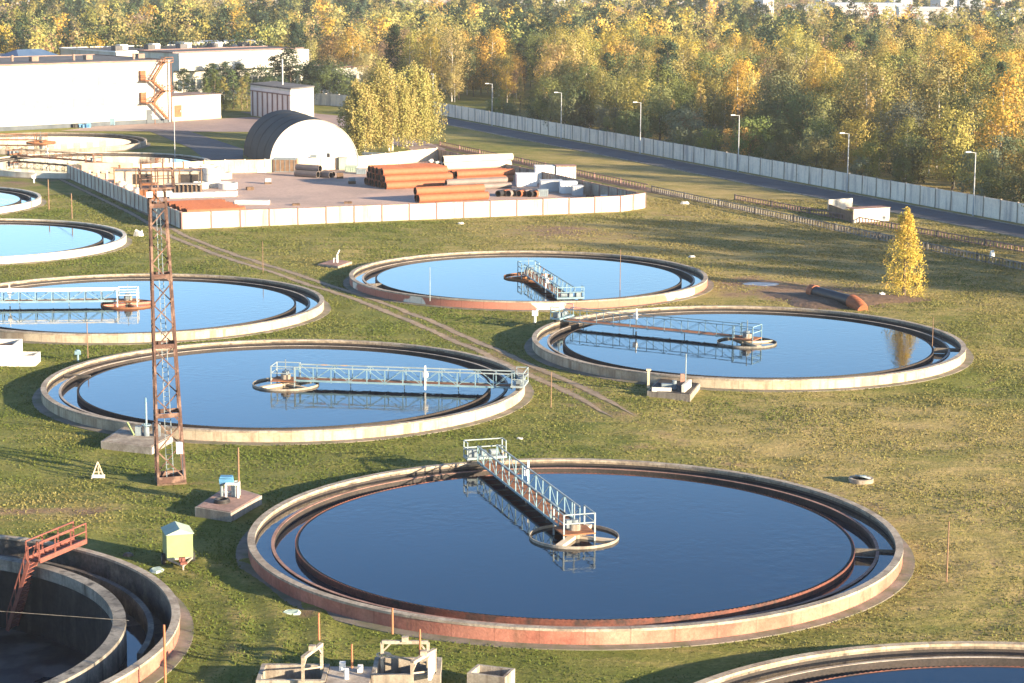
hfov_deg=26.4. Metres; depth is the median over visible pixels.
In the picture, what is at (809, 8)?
apartment block
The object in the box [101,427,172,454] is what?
pump slab
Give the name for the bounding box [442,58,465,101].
birch tree
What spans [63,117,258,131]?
pavement
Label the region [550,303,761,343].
scraper bridge
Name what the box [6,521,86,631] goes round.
access stair
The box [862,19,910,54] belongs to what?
birch tree
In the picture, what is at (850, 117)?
aspen tree
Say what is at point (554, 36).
birch tree
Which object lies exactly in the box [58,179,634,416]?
dirt track
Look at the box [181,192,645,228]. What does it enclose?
yard fence
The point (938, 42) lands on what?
birch tree
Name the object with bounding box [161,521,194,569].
trailer hut
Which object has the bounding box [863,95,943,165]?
aspen tree
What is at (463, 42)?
birch tree
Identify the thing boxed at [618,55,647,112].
birch tree
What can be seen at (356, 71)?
service block
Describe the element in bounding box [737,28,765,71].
birch tree
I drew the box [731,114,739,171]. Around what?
street lamp
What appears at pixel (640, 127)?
street lamp
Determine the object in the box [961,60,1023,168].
birch tree
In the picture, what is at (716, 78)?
birch tree
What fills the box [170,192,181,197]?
concrete block
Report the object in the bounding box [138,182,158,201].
orange cabin
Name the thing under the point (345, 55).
pine tree
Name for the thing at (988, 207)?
concrete wall
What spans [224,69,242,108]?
poplar tree
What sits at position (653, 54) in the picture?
birch tree
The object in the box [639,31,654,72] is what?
birch tree
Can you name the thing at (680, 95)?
aspen tree
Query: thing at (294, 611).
cover sheet
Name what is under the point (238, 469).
marker pole
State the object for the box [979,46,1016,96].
birch tree
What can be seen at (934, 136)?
birch tree
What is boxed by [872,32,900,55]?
birch tree
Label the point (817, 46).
birch tree
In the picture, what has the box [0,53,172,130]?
factory building
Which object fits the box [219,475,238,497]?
pump unit
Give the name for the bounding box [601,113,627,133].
willow bush
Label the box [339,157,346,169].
equipment cabinet
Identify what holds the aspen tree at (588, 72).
on the ground at (704, 660)
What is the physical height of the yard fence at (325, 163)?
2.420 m
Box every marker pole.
[86,322,88,358]
[163,624,166,682]
[174,121,174,154]
[237,447,239,496]
[318,613,319,639]
[351,644,352,667]
[391,608,393,633]
[419,629,420,655]
[551,372,551,406]
[620,249,620,278]
[946,521,949,581]
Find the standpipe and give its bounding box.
[532,308,539,322]
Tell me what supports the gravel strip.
on the ground at (704, 660)
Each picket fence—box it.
[439,141,647,188]
[651,185,1023,270]
[734,194,1023,251]
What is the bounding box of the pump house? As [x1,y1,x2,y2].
[250,59,314,116]
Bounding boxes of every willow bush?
[484,96,501,112]
[500,101,517,115]
[524,97,548,120]
[542,91,584,128]
[551,84,595,124]
[564,111,583,124]
[566,103,595,128]
[592,101,621,131]
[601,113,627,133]
[614,107,648,136]
[627,113,654,138]
[652,98,696,143]
[659,106,710,145]
[669,127,693,144]
[678,109,707,143]
[687,128,709,147]
[692,127,727,150]
[702,124,730,151]
[720,126,752,154]
[727,113,777,158]
[728,112,752,138]
[729,125,758,156]
[761,140,788,161]
[774,124,819,164]
[792,128,844,169]
[794,135,839,169]
[840,132,866,163]
[846,156,878,177]
[881,141,932,184]
[889,155,917,183]
[949,143,1007,198]
[978,173,1009,198]
[994,166,1023,203]
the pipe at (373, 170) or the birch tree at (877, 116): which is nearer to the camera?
the pipe at (373, 170)
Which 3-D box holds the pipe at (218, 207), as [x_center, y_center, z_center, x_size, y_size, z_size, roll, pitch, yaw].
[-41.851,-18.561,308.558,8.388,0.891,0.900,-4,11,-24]
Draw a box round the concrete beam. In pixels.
[235,200,269,204]
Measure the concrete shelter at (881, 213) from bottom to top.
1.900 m
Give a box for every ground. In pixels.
[0,0,1023,682]
[104,160,587,228]
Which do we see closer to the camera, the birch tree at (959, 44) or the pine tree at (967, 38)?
the birch tree at (959, 44)
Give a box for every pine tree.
[172,68,195,91]
[200,63,221,90]
[213,60,240,101]
[229,62,251,101]
[262,55,292,81]
[273,46,303,82]
[284,21,306,46]
[298,62,323,88]
[340,50,349,62]
[381,24,408,83]
[476,25,491,67]
[502,31,515,57]
[514,38,532,73]
[519,57,530,90]
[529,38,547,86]
[595,50,618,102]
[645,38,688,130]
[839,33,858,69]
[859,31,882,63]
[883,54,906,86]
[898,34,917,52]
[903,44,918,57]
[933,56,946,74]
[958,35,978,59]
[981,52,991,61]
[991,60,1010,88]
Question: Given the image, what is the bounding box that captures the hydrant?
[74,350,80,361]
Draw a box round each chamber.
[0,339,22,366]
[14,351,40,366]
[256,636,441,682]
[467,664,514,682]
[646,369,699,401]
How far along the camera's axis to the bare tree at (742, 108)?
427.14 m
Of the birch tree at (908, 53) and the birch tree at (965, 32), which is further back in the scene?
the birch tree at (965, 32)
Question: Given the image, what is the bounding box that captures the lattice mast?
[138,158,186,485]
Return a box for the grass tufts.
[0,195,1023,682]
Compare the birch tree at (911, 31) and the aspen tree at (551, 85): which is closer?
the aspen tree at (551, 85)
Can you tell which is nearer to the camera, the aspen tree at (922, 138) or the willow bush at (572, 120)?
the aspen tree at (922, 138)
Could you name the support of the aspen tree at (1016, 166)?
on the ground at (704, 660)
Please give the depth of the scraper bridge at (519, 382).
180.82 m
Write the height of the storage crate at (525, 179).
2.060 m
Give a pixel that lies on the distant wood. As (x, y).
(50, 26)
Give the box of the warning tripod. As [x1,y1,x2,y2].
[91,462,104,478]
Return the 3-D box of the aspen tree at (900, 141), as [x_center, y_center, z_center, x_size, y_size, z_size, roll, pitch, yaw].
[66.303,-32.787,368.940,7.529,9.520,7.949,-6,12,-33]
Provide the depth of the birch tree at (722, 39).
612.21 m
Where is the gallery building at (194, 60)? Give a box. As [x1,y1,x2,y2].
[137,46,308,99]
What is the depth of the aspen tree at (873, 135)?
361.83 m
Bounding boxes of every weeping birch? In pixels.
[336,78,384,152]
[362,58,421,151]
[393,61,448,146]
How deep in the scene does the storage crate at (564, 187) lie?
336.48 m
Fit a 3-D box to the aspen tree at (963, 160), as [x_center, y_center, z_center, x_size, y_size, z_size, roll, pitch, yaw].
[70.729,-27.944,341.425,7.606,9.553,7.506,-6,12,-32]
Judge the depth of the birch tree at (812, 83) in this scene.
436.64 m
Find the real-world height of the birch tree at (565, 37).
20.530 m
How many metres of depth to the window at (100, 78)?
464.78 m
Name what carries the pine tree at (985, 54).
on the ground at (704, 660)
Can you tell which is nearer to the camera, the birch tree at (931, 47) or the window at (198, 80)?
the window at (198, 80)
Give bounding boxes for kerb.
[439,116,1023,237]
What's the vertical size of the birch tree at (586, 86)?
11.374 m
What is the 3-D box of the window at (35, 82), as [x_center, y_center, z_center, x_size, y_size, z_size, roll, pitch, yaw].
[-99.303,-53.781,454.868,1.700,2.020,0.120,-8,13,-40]
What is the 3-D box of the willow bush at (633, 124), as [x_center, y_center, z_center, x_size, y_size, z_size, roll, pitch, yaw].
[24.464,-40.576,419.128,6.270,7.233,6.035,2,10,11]
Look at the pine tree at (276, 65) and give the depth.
544.00 m
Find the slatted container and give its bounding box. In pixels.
[273,157,297,171]
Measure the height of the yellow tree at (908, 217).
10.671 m
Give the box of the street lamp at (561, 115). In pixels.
[554,92,561,138]
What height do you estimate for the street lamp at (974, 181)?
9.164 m
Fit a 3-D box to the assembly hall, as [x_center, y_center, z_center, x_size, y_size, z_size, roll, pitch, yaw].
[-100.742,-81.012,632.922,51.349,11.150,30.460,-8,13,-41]
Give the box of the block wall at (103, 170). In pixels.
[82,162,133,178]
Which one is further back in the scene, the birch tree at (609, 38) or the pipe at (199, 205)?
the birch tree at (609, 38)
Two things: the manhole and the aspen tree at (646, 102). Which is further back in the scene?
the aspen tree at (646, 102)
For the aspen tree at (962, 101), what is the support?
on the ground at (704, 660)
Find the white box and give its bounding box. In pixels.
[257,168,265,172]
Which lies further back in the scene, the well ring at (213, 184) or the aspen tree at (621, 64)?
the aspen tree at (621, 64)
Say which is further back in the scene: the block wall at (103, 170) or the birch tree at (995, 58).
the birch tree at (995, 58)
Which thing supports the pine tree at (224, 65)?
on the ground at (704, 660)
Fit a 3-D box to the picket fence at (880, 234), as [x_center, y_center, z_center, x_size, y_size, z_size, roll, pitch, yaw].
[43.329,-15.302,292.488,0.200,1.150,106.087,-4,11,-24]
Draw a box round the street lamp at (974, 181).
[965,151,975,215]
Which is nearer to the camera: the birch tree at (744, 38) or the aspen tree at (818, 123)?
the aspen tree at (818, 123)
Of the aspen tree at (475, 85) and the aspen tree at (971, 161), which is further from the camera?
the aspen tree at (475, 85)
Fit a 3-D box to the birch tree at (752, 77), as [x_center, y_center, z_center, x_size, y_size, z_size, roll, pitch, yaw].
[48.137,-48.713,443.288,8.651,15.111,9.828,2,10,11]
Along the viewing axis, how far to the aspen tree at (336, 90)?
541.96 m
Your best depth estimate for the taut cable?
117.57 m
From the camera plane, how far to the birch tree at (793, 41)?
577.89 m
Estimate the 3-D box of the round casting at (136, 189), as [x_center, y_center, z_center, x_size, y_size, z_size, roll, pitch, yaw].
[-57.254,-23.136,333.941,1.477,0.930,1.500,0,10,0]
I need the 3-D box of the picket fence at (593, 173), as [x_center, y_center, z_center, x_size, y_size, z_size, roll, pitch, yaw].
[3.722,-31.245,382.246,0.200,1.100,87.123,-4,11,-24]
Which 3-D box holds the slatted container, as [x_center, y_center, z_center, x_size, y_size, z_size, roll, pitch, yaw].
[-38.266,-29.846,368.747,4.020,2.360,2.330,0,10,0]
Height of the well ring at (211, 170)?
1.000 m
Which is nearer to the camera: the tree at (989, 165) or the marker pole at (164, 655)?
the marker pole at (164, 655)
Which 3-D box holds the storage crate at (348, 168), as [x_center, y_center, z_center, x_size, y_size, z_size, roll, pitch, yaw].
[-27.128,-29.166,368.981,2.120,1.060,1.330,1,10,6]
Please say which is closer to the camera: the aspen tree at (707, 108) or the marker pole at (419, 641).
the marker pole at (419, 641)
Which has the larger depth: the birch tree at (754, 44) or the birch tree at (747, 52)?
the birch tree at (754, 44)
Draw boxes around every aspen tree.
[184,87,198,91]
[235,63,286,94]
[249,76,283,86]
[277,63,320,83]
[290,78,321,98]
[292,56,351,93]
[309,62,360,94]
[311,31,345,64]
[319,54,340,64]
[321,68,365,94]
[347,50,384,82]
[363,50,391,73]
[365,39,411,77]
[376,24,431,67]
[434,43,478,99]
[463,62,484,96]
[468,50,491,94]
[482,53,517,93]
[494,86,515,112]
[518,31,555,82]
[521,88,546,113]
[525,30,553,76]
[527,38,579,81]
[528,74,570,121]
[543,72,564,120]
[549,68,591,113]
[550,56,593,118]
[563,60,613,113]
[590,73,635,131]
[594,38,644,71]
[598,47,652,121]
[614,73,667,137]
[629,90,664,135]
[632,31,665,73]
[637,60,681,109]
[641,81,676,140]
[642,93,675,140]
[662,87,694,117]
[669,78,703,107]
[680,92,714,127]
[681,45,733,79]
[682,53,731,102]
[688,33,720,55]
[693,90,733,139]
[695,57,740,124]
[701,36,728,56]
[704,91,730,127]
[710,93,743,133]
[714,96,736,127]
[725,53,770,85]
[731,111,775,152]
[745,66,804,143]
[746,96,772,144]
[751,100,788,139]
[753,79,816,150]
[753,113,793,154]
[755,107,778,148]
[776,85,827,150]
[802,96,856,146]
[802,116,840,160]
[808,128,849,168]
[824,34,868,68]
[830,114,881,174]
[832,49,865,69]
[841,56,866,81]
[845,125,888,167]
[849,139,890,178]
[862,50,932,93]
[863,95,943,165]
[880,120,928,156]
[890,130,934,183]
[907,80,954,160]
[915,102,984,189]
[929,85,997,156]
[931,35,961,59]
[939,134,990,191]
[940,121,986,165]
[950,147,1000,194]
[954,140,984,189]
[955,55,998,119]
[967,69,1021,114]
[972,36,1017,61]
[977,126,1023,187]
[988,68,1023,89]
[1001,41,1023,70]
[1003,143,1023,201]
[1005,28,1023,50]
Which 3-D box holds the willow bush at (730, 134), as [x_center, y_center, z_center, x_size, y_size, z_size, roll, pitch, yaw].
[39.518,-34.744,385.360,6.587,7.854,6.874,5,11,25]
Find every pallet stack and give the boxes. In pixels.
[264,178,271,183]
[337,172,342,178]
[348,177,355,183]
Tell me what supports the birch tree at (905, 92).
on the ground at (704, 660)
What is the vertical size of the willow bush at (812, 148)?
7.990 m
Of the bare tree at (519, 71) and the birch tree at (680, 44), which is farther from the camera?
the birch tree at (680, 44)
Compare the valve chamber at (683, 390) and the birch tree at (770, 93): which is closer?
the valve chamber at (683, 390)
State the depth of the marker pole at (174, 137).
388.67 m
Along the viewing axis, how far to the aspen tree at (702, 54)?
503.26 m
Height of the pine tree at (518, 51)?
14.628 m
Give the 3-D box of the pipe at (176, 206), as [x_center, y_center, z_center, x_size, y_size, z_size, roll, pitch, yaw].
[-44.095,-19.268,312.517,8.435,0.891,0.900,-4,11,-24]
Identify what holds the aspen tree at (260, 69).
on the ground at (704, 660)
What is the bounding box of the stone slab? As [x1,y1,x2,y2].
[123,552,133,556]
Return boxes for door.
[139,70,145,80]
[140,92,145,102]
[147,110,151,119]
[174,105,181,116]
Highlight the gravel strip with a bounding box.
[434,144,1023,264]
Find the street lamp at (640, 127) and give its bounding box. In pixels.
[633,102,640,153]
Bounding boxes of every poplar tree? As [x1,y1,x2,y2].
[199,77,211,92]
[206,69,230,105]
[217,76,235,110]
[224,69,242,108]
[232,77,250,109]
[236,72,251,107]
[343,39,356,61]
[485,38,509,89]
[513,75,526,116]
[553,38,568,68]
[597,28,609,63]
[602,41,616,70]
[665,99,675,140]
[692,77,709,138]
[855,91,877,164]
[966,131,983,186]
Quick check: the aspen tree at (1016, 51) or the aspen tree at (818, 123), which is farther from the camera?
the aspen tree at (1016, 51)
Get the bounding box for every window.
[5,79,11,89]
[6,101,12,110]
[19,79,25,88]
[19,100,25,109]
[32,79,38,88]
[33,100,39,109]
[46,99,53,108]
[59,78,65,87]
[59,99,65,108]
[72,77,78,86]
[72,98,79,107]
[85,77,91,86]
[85,98,91,106]
[98,76,104,85]
[98,97,104,106]
[110,76,116,85]
[197,79,201,88]
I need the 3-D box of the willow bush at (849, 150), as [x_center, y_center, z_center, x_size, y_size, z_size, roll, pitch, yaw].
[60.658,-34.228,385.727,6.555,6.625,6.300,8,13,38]
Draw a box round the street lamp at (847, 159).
[839,132,848,191]
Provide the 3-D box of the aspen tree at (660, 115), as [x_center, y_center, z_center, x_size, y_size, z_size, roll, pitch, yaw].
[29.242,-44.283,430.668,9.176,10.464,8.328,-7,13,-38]
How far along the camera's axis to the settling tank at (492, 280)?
242.19 m
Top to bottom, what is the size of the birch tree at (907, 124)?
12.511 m
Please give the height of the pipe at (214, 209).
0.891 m
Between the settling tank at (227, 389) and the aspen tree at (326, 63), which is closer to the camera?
the settling tank at (227, 389)
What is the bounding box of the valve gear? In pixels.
[127,398,160,436]
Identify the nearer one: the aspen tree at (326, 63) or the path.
the path
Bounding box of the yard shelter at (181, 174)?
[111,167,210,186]
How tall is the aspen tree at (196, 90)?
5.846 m
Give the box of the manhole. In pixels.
[849,474,873,484]
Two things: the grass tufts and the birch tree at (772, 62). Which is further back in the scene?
the birch tree at (772, 62)
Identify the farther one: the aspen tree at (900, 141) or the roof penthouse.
the roof penthouse
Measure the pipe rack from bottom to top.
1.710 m
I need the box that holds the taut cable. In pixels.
[1,611,128,620]
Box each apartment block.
[402,0,454,14]
[704,2,727,20]
[754,0,773,21]
[785,4,829,16]
[829,2,902,28]
[886,0,913,5]
[895,6,953,33]
[930,0,956,11]
[957,0,988,18]
[989,0,1010,10]
[995,8,1023,22]
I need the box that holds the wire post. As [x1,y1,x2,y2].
[45,180,72,217]
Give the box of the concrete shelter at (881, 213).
[827,198,890,222]
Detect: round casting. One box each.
[117,181,126,186]
[123,184,132,189]
[133,187,138,193]
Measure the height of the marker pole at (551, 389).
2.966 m
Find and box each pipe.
[167,199,220,205]
[168,201,222,208]
[169,200,224,202]
[173,199,224,201]
[174,201,228,208]
[175,202,232,204]
[175,203,232,208]
[177,203,231,209]
[178,205,234,211]
[181,204,236,206]
[184,205,238,211]
[186,207,242,211]
[187,206,244,208]
[294,170,319,177]
[295,164,321,171]
[320,171,332,177]
[367,163,431,172]
[372,163,437,166]
[372,164,439,173]
[375,165,438,174]
[378,181,383,187]
[380,165,446,172]
[381,166,447,175]
[382,173,452,182]
[384,179,446,188]
[413,184,484,194]
[416,191,488,202]
[441,153,513,162]
[442,160,511,169]
[445,177,507,185]
[447,177,507,181]
[448,168,494,171]
[450,168,506,176]
[455,168,514,177]
[455,175,512,181]
[461,182,511,188]
[806,284,867,310]
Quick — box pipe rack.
[165,183,202,191]
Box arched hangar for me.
[244,110,357,159]
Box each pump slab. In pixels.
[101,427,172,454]
[195,485,261,521]
[318,259,351,267]
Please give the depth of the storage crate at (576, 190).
333.78 m
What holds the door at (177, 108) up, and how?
in the shed
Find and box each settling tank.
[0,132,150,154]
[0,152,209,179]
[0,187,45,214]
[0,218,131,265]
[0,273,330,344]
[0,534,193,682]
[32,339,533,444]
[236,458,914,650]
[343,250,713,311]
[524,305,973,391]
[694,641,1023,682]
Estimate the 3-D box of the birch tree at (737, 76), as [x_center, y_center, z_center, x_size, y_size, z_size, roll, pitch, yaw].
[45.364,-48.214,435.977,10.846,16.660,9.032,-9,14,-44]
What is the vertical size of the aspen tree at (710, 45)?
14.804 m
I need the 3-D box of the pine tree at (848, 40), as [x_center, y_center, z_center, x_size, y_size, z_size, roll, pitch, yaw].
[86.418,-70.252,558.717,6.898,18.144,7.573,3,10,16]
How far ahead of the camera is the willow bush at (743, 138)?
391.43 m
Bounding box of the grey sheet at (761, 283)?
[743,282,778,285]
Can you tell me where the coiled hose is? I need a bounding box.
[213,497,229,503]
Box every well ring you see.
[189,166,204,167]
[193,181,208,188]
[200,164,214,166]
[203,166,220,173]
[203,174,220,180]
[208,180,220,187]
[218,182,237,189]
[220,171,231,178]
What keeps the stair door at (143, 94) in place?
in the factory building at (51, 91)
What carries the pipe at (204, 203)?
on the yard ground at (285, 189)
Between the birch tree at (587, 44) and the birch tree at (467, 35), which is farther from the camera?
the birch tree at (467, 35)
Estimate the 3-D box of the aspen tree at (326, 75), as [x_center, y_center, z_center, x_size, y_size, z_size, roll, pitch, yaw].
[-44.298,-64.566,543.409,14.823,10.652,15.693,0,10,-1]
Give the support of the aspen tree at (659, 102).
on the ground at (704, 660)
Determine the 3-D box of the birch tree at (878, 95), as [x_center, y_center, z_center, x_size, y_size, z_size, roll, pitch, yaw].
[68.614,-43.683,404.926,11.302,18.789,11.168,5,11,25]
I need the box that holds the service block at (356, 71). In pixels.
[304,64,368,93]
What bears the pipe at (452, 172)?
on the pipe
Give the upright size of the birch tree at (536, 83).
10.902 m
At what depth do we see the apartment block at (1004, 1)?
1183.81 m
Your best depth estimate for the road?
357.03 m
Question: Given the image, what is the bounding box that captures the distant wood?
[0,0,1023,184]
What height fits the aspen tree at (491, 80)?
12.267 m
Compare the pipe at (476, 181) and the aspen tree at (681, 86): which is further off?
the aspen tree at (681, 86)
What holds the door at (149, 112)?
in the factory building at (51, 91)
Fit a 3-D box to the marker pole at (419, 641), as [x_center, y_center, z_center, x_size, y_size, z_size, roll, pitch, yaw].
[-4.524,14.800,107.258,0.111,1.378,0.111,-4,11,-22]
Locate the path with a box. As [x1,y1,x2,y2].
[150,131,242,159]
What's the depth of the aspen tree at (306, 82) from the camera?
531.15 m
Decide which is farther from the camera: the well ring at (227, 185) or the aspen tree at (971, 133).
the aspen tree at (971, 133)
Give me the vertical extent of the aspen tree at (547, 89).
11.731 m
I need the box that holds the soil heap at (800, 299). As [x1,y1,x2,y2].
[765,292,931,309]
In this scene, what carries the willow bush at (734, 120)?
on the ground at (704, 660)
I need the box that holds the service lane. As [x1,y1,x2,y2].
[244,112,444,149]
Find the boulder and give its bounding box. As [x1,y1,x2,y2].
[133,230,143,236]
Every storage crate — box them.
[345,165,357,171]
[356,168,365,173]
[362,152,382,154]
[515,172,537,186]
[534,165,554,183]
[536,188,548,196]
[539,179,562,191]
[554,164,575,177]
[559,180,576,193]
[571,185,582,195]
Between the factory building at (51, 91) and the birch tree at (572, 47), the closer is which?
the factory building at (51, 91)
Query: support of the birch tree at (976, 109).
on the ground at (704, 660)
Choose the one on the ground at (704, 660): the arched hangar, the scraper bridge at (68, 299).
the arched hangar
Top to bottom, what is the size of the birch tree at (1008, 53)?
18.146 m
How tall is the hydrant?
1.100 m
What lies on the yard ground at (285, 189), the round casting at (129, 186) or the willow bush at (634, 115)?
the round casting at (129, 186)
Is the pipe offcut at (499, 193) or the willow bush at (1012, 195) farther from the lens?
the pipe offcut at (499, 193)
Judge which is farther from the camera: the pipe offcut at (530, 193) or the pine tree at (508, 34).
the pine tree at (508, 34)
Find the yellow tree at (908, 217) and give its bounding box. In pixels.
[880,206,928,297]
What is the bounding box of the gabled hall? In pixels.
[0,49,56,56]
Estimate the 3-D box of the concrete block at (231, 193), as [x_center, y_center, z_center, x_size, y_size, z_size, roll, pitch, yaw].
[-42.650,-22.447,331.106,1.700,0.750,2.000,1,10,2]
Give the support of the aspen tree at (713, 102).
on the ground at (704, 660)
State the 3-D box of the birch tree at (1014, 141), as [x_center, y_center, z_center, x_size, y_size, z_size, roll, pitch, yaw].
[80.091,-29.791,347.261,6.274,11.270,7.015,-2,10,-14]
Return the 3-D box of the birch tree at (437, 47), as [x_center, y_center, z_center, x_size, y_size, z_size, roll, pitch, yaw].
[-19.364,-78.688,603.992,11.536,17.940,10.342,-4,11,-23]
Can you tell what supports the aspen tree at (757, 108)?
on the ground at (704, 660)
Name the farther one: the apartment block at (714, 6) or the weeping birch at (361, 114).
the apartment block at (714, 6)
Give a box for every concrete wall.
[314,93,436,106]
[432,102,1023,223]
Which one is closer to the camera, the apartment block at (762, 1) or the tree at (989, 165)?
the tree at (989, 165)
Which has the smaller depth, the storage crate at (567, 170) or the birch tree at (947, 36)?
the storage crate at (567, 170)
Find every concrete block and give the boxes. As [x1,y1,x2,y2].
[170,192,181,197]
[181,192,191,197]
[192,192,202,197]
[203,191,213,196]
[214,191,225,196]
[225,191,237,196]
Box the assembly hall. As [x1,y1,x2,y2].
[59,42,248,56]
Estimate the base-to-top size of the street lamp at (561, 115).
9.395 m
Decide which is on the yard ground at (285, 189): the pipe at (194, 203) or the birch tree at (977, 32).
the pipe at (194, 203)
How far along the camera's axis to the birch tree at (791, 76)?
449.99 m
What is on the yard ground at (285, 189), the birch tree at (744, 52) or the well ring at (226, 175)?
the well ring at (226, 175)
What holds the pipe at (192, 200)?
on the yard ground at (285, 189)
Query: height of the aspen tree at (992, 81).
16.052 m
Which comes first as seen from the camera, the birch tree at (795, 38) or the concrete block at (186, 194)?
the concrete block at (186, 194)
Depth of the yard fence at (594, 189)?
336.85 m
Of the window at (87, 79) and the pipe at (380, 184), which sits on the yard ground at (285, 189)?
the pipe at (380, 184)
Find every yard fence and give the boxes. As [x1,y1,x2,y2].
[67,160,204,168]
[67,164,181,227]
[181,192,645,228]
[204,147,437,172]
[438,149,638,195]
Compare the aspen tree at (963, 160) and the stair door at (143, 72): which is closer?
the aspen tree at (963, 160)
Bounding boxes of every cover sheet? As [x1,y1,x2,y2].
[150,566,164,573]
[284,609,300,614]
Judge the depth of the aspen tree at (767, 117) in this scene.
407.67 m
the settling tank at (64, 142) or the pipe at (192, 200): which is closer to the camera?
the pipe at (192, 200)
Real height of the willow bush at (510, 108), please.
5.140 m
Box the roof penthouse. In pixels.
[168,40,263,45]
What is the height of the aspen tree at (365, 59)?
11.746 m
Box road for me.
[432,117,1023,236]
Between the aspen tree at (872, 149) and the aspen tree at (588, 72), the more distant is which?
the aspen tree at (588, 72)
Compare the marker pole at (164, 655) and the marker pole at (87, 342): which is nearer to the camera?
the marker pole at (164, 655)
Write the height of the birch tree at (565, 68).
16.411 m
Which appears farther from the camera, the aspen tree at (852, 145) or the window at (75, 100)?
the window at (75, 100)
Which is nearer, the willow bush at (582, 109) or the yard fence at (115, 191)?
the yard fence at (115, 191)
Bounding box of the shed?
[170,92,220,120]
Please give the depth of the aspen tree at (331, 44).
617.19 m
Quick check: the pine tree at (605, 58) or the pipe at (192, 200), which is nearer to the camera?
the pipe at (192, 200)
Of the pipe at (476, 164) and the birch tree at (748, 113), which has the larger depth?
the birch tree at (748, 113)
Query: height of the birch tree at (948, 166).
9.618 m
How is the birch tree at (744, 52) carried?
on the ground at (704, 660)
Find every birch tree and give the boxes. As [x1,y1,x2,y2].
[304,37,322,64]
[330,20,375,64]
[339,21,379,63]
[357,41,383,68]
[391,28,425,74]
[395,51,419,74]
[414,30,449,91]
[416,7,451,84]
[421,55,438,84]
[425,29,455,88]
[431,14,475,101]
[436,54,453,92]
[437,28,472,89]
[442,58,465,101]
[457,29,478,85]
[460,42,477,94]
[472,25,511,96]
[479,22,518,67]
[483,34,516,95]
[496,61,516,100]
[498,53,517,96]
[510,52,527,97]
[529,72,555,115]
[531,57,555,92]
[534,17,570,74]
[541,17,577,59]
[545,56,582,113]
[558,30,595,71]
[563,25,604,71]
[567,47,608,123]
[575,79,603,127]
[580,62,617,125]
[584,39,604,72]
[597,25,629,80]
[609,70,642,130]
[616,26,652,69]
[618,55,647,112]
[627,47,654,80]
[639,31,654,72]
[645,36,664,74]
[646,37,669,70]
[651,29,682,69]
[651,45,691,105]
[658,31,707,88]
[674,32,689,54]
[678,34,705,76]
[685,34,714,58]
[685,67,709,111]
[698,50,729,109]
[703,75,732,127]
[707,69,725,124]
[707,92,737,143]
[711,41,738,65]
[712,36,734,58]
[713,43,735,76]
[714,63,760,122]
[719,55,764,113]
[725,25,743,63]
[730,48,753,68]
[733,41,752,57]
[733,70,766,115]
[736,47,759,69]
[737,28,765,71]
[737,105,764,145]
[742,35,762,57]
[749,51,768,71]
[752,50,778,85]
[761,83,780,107]
[763,52,784,72]
[764,48,803,101]
[765,45,810,99]
[769,68,804,107]
[775,20,809,71]
[775,20,818,77]
[790,29,821,108]
[799,42,846,92]
[799,47,834,92]
[799,87,849,149]
[800,72,821,117]
[801,63,855,117]
[802,34,829,70]
[803,53,832,91]
[805,73,838,120]
[810,74,840,129]
[824,64,876,146]
[825,28,855,62]
[828,43,861,71]
[828,97,849,147]
[830,41,893,141]
[830,60,848,113]
[838,63,858,101]
[852,64,902,132]
[853,40,890,85]
[853,103,880,149]
[854,48,911,135]
[861,45,907,91]
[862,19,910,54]
[863,31,904,72]
[864,106,895,170]
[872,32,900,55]
[873,50,944,147]
[878,62,920,155]
[885,112,926,178]
[891,16,931,57]
[898,43,924,94]
[906,43,927,96]
[911,47,972,167]
[915,111,947,174]
[917,36,939,82]
[919,53,973,153]
[920,31,951,62]
[922,21,962,74]
[935,30,981,74]
[935,60,993,145]
[936,26,954,49]
[936,137,961,188]
[940,39,986,87]
[950,46,986,96]
[955,22,980,54]
[957,91,996,163]
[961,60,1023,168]
[962,18,990,54]
[970,88,1022,162]
[974,33,997,59]
[978,46,1012,79]
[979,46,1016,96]
[980,52,1022,89]
[982,23,1012,49]
[982,86,1023,159]
[985,43,1021,78]
[998,129,1023,191]
[1002,124,1023,164]
[1003,68,1023,130]
[1004,40,1023,76]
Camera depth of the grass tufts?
194.85 m
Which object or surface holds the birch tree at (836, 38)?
on the ground at (704, 660)
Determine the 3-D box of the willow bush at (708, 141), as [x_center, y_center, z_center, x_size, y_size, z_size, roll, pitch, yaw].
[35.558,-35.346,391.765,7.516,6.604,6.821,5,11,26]
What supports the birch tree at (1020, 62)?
on the ground at (704, 660)
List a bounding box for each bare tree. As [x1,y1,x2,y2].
[506,71,518,101]
[512,68,527,99]
[735,98,750,119]
[750,75,769,112]
[755,54,775,77]
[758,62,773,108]
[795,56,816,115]
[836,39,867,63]
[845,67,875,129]
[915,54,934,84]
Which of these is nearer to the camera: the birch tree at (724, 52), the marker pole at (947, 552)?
the marker pole at (947, 552)
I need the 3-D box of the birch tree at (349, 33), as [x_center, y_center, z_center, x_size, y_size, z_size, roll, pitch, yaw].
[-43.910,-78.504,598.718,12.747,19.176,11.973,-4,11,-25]
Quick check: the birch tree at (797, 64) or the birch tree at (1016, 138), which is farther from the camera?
the birch tree at (797, 64)
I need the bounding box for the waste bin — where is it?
[109,118,114,124]
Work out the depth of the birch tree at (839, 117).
396.34 m
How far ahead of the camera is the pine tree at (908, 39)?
598.68 m
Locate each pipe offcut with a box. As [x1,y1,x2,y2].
[495,189,504,196]
[506,189,516,196]
[517,189,525,196]
[526,190,536,196]
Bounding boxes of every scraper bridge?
[0,131,46,142]
[0,284,138,306]
[5,147,101,162]
[270,359,528,390]
[463,437,595,540]
[517,258,583,300]
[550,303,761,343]
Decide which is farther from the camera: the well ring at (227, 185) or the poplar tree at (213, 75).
the poplar tree at (213, 75)

